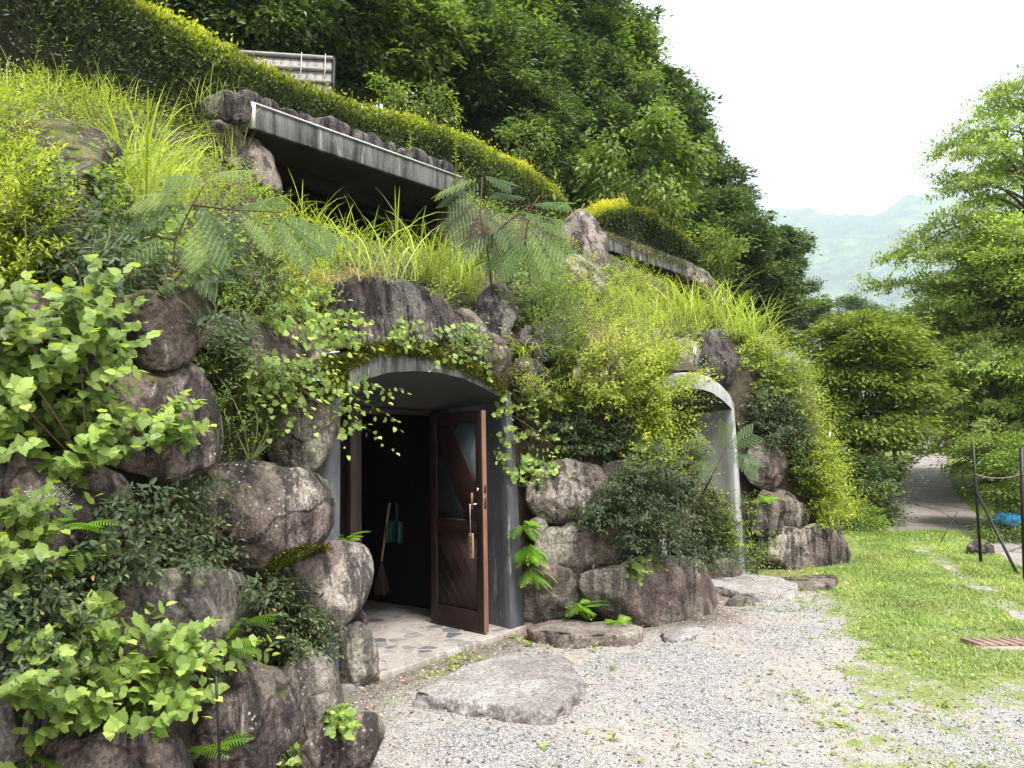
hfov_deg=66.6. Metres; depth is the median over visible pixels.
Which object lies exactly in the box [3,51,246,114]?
tall grass
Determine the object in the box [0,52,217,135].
yellow green shrub
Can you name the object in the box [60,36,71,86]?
tall weed
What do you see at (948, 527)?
thin stake
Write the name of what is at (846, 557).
boulder
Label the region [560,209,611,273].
boulder
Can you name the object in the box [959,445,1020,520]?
bush
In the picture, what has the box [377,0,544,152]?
broadleaf tree
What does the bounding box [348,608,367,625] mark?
boulder
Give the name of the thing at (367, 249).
tall grass
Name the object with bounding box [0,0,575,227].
clipped hedge
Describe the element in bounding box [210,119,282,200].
boulder
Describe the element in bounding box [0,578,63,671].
boulder
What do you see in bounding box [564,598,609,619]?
fern
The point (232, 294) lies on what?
green shrub
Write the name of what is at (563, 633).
stone slab
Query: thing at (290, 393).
trailing vine
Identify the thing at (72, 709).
broad leaved herb
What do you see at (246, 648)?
fern
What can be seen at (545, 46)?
broadleaf tree
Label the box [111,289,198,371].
boulder
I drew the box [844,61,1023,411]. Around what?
airy tree
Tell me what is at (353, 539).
fern
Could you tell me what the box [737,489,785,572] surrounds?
green shrub
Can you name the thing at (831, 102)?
sky
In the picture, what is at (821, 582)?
stone slab
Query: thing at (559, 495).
boulder
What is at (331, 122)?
edging stone
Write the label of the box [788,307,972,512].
maple tree
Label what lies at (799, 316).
broadleaf tree
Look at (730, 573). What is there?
boulder
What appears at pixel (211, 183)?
yellow green shrub
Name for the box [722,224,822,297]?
broadleaf tree
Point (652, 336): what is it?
boulder
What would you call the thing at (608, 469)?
boulder
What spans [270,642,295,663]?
fern
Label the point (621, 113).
broadleaf tree
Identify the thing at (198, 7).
broadleaf tree
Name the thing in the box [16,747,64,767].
fern
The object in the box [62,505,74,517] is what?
lichen
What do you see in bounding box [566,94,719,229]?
cherry tree
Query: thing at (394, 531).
dustpan
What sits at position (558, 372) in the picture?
drooping grass
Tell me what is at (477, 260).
tall weed
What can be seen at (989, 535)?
bush
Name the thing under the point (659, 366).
yellow green shrub
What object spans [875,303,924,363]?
broadleaf tree
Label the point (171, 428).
broad leaved herb
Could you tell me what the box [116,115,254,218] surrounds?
tall grass
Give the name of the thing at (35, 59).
tall weed
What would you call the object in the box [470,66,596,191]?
broadleaf tree
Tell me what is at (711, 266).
broadleaf tree
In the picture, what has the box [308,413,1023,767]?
ground
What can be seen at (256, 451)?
green shrub
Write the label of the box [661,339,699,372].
boulder
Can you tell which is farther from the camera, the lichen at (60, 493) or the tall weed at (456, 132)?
the tall weed at (456, 132)
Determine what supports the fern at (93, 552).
on the dark shrub at (53, 593)
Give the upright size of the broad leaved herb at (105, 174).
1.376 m
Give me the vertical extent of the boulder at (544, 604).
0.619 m
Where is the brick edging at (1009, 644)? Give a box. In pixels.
[960,638,1023,650]
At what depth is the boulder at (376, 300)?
5.72 m
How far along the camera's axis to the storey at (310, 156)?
10.07 m
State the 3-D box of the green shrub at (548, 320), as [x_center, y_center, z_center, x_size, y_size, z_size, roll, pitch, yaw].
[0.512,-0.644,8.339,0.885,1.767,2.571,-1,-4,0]
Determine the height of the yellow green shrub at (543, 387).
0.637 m
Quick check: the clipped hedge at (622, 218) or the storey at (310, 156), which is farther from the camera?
the clipped hedge at (622, 218)
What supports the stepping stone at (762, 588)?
on the ground at (890, 759)
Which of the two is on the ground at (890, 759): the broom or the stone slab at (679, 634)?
the stone slab at (679, 634)
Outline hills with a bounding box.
[447,192,1022,413]
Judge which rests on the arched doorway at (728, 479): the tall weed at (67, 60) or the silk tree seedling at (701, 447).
the silk tree seedling at (701, 447)
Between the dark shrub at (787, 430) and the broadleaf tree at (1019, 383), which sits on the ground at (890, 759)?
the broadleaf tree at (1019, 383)
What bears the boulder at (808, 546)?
on the ground at (890, 759)
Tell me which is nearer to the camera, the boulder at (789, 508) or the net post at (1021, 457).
the net post at (1021, 457)
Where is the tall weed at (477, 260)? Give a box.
[472,223,483,291]
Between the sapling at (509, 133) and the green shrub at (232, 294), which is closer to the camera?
the green shrub at (232, 294)
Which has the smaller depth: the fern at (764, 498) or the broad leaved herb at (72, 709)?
the broad leaved herb at (72, 709)
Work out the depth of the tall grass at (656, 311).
9.15 m
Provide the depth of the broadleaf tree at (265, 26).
14.98 m
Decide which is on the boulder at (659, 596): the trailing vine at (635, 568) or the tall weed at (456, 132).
the trailing vine at (635, 568)
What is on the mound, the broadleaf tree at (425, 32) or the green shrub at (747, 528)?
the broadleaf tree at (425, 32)
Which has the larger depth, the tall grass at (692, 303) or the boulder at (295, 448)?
the tall grass at (692, 303)
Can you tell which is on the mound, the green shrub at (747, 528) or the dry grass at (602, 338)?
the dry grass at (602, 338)
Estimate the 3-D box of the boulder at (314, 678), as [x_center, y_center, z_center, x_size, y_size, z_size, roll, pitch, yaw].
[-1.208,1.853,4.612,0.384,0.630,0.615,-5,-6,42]
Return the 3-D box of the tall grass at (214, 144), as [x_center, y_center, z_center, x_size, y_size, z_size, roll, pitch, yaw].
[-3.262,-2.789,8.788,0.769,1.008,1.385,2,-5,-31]
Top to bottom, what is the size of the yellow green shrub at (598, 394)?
2.030 m
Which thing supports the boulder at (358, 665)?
on the ground at (890, 759)
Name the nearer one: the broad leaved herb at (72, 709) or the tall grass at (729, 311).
the broad leaved herb at (72, 709)
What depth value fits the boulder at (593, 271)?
10.13 m
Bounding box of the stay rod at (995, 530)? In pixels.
[975,491,1018,574]
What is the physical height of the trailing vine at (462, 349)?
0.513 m
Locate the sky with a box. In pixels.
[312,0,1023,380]
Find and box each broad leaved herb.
[0,124,161,258]
[0,254,180,489]
[0,479,107,596]
[0,585,284,767]
[122,389,216,457]
[276,742,302,767]
[324,703,361,742]
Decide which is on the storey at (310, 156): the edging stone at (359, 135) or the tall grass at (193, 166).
the edging stone at (359, 135)
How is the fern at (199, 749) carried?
on the boulder at (262, 703)
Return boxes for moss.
[263,542,333,575]
[316,351,354,401]
[333,338,507,398]
[418,638,526,689]
[605,230,687,271]
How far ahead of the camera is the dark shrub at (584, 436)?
7.26 m
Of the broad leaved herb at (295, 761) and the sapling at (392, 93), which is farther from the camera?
the sapling at (392, 93)
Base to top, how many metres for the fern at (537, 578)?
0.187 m
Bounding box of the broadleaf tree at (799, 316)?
[767,255,827,357]
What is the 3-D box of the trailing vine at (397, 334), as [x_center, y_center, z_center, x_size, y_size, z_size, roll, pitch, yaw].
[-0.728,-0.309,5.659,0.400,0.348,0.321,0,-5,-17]
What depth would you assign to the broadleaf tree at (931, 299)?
23.89 m
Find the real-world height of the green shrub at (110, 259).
0.827 m
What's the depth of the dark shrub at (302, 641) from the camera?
4.50 m
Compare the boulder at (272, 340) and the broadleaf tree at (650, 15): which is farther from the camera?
the broadleaf tree at (650, 15)
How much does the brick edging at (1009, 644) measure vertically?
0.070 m
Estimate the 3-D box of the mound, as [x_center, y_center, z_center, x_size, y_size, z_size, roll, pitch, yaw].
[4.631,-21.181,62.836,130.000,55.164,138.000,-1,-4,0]
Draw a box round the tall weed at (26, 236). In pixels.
[19,212,30,302]
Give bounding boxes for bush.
[803,360,868,447]
[829,442,924,529]
[836,490,905,533]
[837,453,928,503]
[851,496,920,526]
[921,429,1023,527]
[928,387,1023,478]
[957,514,1020,543]
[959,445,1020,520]
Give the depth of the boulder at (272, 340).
4.51 m
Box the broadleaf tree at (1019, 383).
[905,209,1023,429]
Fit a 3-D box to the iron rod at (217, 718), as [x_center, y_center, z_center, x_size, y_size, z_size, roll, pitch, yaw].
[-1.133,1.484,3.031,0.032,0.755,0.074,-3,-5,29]
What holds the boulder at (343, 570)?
on the boulder at (358, 665)
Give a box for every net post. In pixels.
[972,442,982,562]
[1019,447,1023,580]
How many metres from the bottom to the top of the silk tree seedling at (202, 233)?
0.769 m
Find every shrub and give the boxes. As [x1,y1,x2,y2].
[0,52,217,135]
[0,79,93,292]
[0,542,174,696]
[4,151,213,309]
[52,467,265,632]
[101,126,292,218]
[126,175,259,310]
[187,296,273,375]
[193,248,320,333]
[194,238,278,309]
[194,329,315,473]
[213,208,331,311]
[232,566,364,671]
[239,190,346,320]
[401,238,487,304]
[452,164,477,194]
[495,231,582,324]
[507,363,614,419]
[521,264,595,396]
[544,399,652,470]
[547,222,625,307]
[560,315,724,492]
[566,432,775,580]
[567,275,677,372]
[614,253,732,341]
[623,332,722,457]
[689,486,778,556]
[721,302,852,456]
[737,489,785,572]
[740,384,822,458]
[779,430,855,504]
[789,431,874,533]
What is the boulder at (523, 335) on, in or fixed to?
on the boulder at (534, 362)
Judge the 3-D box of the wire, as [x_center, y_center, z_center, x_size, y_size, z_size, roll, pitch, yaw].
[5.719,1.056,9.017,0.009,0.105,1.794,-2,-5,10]
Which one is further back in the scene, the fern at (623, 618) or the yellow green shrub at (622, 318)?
the yellow green shrub at (622, 318)
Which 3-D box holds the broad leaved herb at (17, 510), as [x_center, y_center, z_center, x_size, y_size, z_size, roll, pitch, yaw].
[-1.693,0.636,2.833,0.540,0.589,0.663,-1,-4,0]
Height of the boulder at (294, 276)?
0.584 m
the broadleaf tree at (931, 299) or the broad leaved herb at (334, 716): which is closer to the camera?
the broad leaved herb at (334, 716)
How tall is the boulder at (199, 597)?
0.522 m
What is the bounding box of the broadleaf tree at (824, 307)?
[768,292,843,366]
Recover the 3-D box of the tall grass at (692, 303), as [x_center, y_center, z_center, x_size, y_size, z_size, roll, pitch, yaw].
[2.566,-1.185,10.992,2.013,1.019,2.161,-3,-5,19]
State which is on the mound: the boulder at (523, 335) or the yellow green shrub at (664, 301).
the yellow green shrub at (664, 301)
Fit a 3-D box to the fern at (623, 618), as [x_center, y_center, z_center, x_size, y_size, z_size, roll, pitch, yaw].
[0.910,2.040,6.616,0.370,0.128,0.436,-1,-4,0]
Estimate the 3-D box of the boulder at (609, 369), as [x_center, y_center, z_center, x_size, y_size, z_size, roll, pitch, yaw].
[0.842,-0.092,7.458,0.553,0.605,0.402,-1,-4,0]
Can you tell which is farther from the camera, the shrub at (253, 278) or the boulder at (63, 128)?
the shrub at (253, 278)
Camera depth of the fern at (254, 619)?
4.21 m
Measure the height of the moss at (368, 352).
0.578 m
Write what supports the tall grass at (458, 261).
on the mound
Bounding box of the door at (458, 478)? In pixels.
[429,410,488,632]
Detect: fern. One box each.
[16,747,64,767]
[20,518,120,536]
[30,548,126,588]
[188,730,253,759]
[216,637,262,658]
[225,612,286,639]
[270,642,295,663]
[340,531,370,541]
[505,520,541,542]
[514,544,547,568]
[518,568,556,589]
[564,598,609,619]
[605,614,631,625]
[753,495,778,503]
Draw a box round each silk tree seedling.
[62,170,359,301]
[431,177,579,294]
[685,419,765,499]
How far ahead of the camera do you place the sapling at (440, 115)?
13.58 m
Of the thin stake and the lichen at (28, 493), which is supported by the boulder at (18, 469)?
the lichen at (28, 493)
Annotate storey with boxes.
[204,101,464,334]
[604,231,692,295]
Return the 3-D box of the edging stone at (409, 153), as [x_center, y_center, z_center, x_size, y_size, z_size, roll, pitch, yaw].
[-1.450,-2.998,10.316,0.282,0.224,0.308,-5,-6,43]
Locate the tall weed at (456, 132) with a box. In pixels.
[453,106,459,161]
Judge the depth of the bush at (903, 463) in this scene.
17.38 m
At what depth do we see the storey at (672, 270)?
14.51 m
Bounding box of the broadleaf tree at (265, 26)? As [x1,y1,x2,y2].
[136,0,413,111]
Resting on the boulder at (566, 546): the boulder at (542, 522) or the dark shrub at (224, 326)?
the boulder at (542, 522)
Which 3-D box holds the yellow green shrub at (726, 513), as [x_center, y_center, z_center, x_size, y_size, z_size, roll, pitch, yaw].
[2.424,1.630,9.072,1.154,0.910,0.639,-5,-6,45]
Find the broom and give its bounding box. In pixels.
[373,503,390,595]
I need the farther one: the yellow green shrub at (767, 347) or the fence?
the fence
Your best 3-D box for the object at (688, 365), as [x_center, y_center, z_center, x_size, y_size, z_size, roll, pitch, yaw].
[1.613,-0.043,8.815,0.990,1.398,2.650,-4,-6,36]
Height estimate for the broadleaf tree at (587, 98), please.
8.777 m
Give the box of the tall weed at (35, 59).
[30,38,41,92]
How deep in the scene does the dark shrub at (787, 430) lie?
10.00 m
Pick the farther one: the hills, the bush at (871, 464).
the hills
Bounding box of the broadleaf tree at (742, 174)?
[689,156,775,303]
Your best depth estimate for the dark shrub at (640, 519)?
6.87 m
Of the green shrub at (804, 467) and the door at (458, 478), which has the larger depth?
the green shrub at (804, 467)
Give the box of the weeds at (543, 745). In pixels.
[447,532,1023,767]
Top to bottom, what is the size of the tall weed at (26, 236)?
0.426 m
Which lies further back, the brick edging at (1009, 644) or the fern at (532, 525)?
the fern at (532, 525)
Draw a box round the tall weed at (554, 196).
[544,168,566,293]
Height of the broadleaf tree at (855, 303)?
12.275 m
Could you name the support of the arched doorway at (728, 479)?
on the ground at (890, 759)
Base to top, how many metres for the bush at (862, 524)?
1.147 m
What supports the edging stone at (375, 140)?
on the storey at (310, 156)
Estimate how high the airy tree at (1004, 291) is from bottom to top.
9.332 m
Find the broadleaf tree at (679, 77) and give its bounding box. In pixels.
[618,55,715,156]
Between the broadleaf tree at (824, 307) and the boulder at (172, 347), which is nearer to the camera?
the boulder at (172, 347)
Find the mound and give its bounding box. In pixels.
[0,72,842,767]
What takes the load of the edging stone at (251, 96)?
on the storey at (310, 156)
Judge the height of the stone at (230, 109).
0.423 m
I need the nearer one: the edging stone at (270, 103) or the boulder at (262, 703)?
the boulder at (262, 703)
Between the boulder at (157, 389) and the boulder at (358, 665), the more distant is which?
the boulder at (358, 665)
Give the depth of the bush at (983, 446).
15.69 m
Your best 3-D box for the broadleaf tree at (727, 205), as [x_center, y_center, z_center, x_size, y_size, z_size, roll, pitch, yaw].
[6.742,-3.994,26.113,5.291,5.740,5.744,0,-5,-14]
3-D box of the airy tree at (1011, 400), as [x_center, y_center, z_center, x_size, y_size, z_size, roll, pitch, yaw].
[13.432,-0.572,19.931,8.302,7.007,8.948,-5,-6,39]
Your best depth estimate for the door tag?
6.47 m
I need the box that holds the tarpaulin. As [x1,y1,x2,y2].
[992,509,1020,526]
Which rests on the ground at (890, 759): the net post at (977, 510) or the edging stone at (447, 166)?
the net post at (977, 510)
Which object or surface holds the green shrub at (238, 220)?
on the mound
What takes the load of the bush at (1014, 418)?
on the ground at (890, 759)
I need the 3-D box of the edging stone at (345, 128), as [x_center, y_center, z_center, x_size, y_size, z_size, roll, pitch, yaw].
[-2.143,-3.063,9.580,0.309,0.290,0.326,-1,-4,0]
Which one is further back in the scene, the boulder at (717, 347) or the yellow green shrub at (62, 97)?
the boulder at (717, 347)
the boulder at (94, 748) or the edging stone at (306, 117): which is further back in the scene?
the edging stone at (306, 117)
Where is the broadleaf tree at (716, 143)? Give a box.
[684,116,734,189]
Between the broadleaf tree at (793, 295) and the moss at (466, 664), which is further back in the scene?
the broadleaf tree at (793, 295)
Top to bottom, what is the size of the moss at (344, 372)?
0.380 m
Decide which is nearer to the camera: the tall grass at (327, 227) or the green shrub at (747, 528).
the tall grass at (327, 227)
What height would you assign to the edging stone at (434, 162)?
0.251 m
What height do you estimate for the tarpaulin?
0.618 m
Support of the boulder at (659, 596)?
on the ground at (890, 759)
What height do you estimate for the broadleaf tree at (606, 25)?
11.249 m
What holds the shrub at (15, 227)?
on the herb ground cover at (258, 188)
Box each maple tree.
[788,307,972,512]
[859,326,948,497]
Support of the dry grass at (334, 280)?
on the boulder at (376, 300)
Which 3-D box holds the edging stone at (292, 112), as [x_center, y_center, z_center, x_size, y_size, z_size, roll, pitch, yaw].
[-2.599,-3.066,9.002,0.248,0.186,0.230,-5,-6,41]
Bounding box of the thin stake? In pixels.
[940,512,957,542]
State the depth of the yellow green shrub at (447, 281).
8.04 m
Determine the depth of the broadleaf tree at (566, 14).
26.04 m
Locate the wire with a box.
[976,474,1023,478]
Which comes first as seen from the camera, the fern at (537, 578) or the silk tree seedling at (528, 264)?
the fern at (537, 578)
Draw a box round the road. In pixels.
[884,431,1021,566]
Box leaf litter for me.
[364,553,1011,767]
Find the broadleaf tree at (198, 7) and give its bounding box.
[142,0,339,52]
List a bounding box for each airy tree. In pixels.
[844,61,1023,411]
[890,229,1023,466]
[981,190,1023,433]
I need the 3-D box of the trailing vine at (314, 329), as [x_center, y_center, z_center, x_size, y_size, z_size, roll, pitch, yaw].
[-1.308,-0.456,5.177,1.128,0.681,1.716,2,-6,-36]
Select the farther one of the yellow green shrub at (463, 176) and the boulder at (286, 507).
the yellow green shrub at (463, 176)
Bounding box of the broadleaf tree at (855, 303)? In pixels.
[831,292,892,395]
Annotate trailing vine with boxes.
[232,348,411,460]
[260,277,404,359]
[388,316,439,363]
[428,321,528,382]
[489,383,592,464]
[493,451,573,492]
[624,553,667,585]
[738,334,833,415]
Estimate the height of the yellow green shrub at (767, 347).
2.384 m
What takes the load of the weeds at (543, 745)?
on the ground at (890, 759)
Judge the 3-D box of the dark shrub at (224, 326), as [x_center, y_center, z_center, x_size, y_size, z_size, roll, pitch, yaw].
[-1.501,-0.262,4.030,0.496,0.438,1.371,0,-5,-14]
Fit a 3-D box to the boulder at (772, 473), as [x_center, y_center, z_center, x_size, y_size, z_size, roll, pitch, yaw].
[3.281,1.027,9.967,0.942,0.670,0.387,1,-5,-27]
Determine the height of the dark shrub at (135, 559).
0.594 m
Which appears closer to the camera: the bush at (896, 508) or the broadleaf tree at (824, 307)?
the bush at (896, 508)
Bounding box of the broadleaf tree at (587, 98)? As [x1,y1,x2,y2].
[535,24,630,161]
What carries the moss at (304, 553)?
on the boulder at (343, 570)
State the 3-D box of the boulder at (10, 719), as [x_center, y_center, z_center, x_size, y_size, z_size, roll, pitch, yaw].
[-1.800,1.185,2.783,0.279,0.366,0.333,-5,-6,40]
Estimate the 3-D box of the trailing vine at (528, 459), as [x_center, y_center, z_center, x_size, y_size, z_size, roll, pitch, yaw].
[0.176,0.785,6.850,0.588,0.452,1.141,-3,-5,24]
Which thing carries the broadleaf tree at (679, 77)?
on the mound
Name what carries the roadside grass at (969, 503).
on the ground at (890, 759)
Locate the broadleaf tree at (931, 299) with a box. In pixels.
[892,292,1022,480]
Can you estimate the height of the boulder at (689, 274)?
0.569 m
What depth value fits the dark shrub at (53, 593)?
2.67 m
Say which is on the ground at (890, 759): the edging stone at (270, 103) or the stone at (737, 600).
the stone at (737, 600)
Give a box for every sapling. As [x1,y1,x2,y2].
[355,69,423,114]
[407,71,469,130]
[491,106,561,191]
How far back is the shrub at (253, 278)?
4.94 m
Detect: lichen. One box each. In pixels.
[24,485,34,496]
[44,483,74,506]
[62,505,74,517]
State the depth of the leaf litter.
5.51 m
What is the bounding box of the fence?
[234,50,335,97]
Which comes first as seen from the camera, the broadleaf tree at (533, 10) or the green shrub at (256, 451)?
the green shrub at (256, 451)
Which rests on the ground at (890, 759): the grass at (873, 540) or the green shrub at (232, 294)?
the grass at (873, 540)
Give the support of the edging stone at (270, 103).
on the storey at (310, 156)
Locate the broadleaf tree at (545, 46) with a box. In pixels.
[417,1,590,181]
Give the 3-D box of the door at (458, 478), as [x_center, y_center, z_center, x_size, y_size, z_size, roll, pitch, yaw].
[-0.486,1.154,6.695,0.685,1.830,0.101,-5,-6,44]
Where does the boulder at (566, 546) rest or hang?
on the mound
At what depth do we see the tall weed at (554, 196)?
8.31 m
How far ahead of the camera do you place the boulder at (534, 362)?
7.25 m
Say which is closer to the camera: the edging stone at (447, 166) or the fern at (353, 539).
the fern at (353, 539)
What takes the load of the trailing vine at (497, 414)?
attached to the arched doorway at (447, 596)
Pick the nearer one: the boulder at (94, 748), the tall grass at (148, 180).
the boulder at (94, 748)
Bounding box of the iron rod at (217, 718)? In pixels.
[211,668,220,767]
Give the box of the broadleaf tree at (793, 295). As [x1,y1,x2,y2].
[702,235,810,335]
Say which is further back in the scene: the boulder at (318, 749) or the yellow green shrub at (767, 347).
the yellow green shrub at (767, 347)
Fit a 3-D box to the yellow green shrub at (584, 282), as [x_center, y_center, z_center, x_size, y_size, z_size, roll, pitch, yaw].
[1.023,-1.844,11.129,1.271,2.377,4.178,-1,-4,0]
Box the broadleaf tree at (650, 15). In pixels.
[600,0,673,48]
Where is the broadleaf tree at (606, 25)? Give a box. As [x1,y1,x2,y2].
[563,1,679,157]
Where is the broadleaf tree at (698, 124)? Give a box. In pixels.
[614,77,739,224]
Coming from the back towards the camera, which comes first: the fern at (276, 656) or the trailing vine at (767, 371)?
the trailing vine at (767, 371)
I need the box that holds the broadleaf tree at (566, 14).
[534,0,655,89]
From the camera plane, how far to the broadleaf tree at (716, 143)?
33.01 m
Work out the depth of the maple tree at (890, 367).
20.33 m
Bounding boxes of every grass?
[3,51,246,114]
[7,76,221,220]
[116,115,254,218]
[186,106,262,165]
[235,171,408,269]
[293,255,409,287]
[302,201,448,282]
[311,189,476,284]
[406,221,500,293]
[505,332,577,362]
[507,364,571,384]
[557,324,698,389]
[610,286,682,329]
[636,269,752,330]
[649,262,818,343]
[664,529,1023,767]
[838,442,1020,540]
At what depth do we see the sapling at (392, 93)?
13.09 m
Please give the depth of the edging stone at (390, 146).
10.02 m
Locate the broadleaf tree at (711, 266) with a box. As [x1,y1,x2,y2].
[681,215,767,310]
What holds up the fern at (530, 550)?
on the boulder at (544, 604)
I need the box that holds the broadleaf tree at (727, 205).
[664,183,787,308]
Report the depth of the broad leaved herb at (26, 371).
2.92 m
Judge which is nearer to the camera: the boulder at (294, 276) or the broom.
the boulder at (294, 276)
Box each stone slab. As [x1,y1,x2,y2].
[526,619,643,648]
[661,626,703,642]
[781,574,838,590]
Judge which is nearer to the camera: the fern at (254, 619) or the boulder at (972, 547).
the fern at (254, 619)
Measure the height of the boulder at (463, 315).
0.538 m
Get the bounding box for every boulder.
[0,117,122,185]
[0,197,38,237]
[0,288,112,391]
[0,450,133,568]
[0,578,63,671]
[0,672,48,762]
[26,712,193,767]
[64,564,249,680]
[85,362,223,482]
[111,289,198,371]
[188,460,334,570]
[190,659,308,767]
[199,315,323,395]
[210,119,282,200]
[263,400,335,470]
[275,254,312,300]
[277,540,373,635]
[277,644,343,731]
[299,711,384,767]
[327,275,455,351]
[339,621,379,688]
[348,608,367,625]
[450,308,510,371]
[476,284,517,345]
[512,355,551,397]
[515,321,571,362]
[522,562,581,623]
[525,459,618,524]
[527,516,548,539]
[532,518,635,576]
[556,254,605,300]
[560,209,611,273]
[572,348,627,405]
[578,553,718,626]
[600,459,667,524]
[628,316,660,343]
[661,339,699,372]
[681,265,715,303]
[693,328,737,387]
[708,557,741,578]
[743,439,789,490]
[746,488,808,538]
[755,523,846,569]
[839,540,850,563]
[966,539,994,554]
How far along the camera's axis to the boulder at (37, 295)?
3.05 m
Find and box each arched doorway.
[279,352,532,692]
[632,372,749,573]
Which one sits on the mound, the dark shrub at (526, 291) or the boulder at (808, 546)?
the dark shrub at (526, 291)
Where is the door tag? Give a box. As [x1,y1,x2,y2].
[469,504,473,557]
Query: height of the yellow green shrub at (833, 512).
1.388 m
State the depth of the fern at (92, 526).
2.88 m
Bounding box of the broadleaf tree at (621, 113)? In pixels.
[556,96,678,217]
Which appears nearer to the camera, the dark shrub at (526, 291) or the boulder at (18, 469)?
the boulder at (18, 469)
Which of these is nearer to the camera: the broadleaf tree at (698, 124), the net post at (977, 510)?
the net post at (977, 510)
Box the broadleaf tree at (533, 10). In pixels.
[412,0,569,96]
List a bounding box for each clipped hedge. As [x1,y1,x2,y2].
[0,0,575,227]
[565,193,705,265]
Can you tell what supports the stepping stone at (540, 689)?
on the ground at (890, 759)
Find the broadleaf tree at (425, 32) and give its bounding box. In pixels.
[289,0,490,113]
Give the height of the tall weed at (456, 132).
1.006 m
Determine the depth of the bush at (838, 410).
15.97 m
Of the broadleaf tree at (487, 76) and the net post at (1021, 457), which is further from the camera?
the broadleaf tree at (487, 76)
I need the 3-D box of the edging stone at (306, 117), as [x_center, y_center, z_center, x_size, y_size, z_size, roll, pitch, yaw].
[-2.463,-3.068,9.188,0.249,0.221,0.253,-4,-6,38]
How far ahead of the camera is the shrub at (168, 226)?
4.28 m
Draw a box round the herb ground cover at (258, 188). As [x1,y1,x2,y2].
[0,56,869,606]
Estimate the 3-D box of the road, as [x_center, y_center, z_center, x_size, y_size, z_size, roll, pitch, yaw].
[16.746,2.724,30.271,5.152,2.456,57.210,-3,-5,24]
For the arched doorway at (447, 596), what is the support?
on the ground at (890, 759)
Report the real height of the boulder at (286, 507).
0.637 m
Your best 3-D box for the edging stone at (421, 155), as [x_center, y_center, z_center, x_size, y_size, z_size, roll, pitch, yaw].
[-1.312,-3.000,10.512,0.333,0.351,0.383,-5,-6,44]
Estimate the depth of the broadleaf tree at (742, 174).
32.97 m
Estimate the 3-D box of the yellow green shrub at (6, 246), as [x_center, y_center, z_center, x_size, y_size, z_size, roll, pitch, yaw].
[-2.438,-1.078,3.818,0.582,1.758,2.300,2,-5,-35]
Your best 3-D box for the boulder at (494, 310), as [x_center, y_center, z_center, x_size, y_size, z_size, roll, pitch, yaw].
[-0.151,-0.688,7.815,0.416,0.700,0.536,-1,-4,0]
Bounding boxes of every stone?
[198,89,252,124]
[237,89,262,104]
[262,98,279,110]
[280,107,298,117]
[298,113,314,123]
[314,115,340,132]
[340,121,349,135]
[350,129,369,142]
[366,132,383,147]
[383,142,396,152]
[396,148,415,159]
[409,147,429,164]
[412,653,586,725]
[428,156,440,168]
[440,160,454,173]
[711,574,798,601]
[724,595,755,606]
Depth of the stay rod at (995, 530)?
9.41 m
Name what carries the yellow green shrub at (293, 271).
on the mound
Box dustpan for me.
[385,504,402,543]

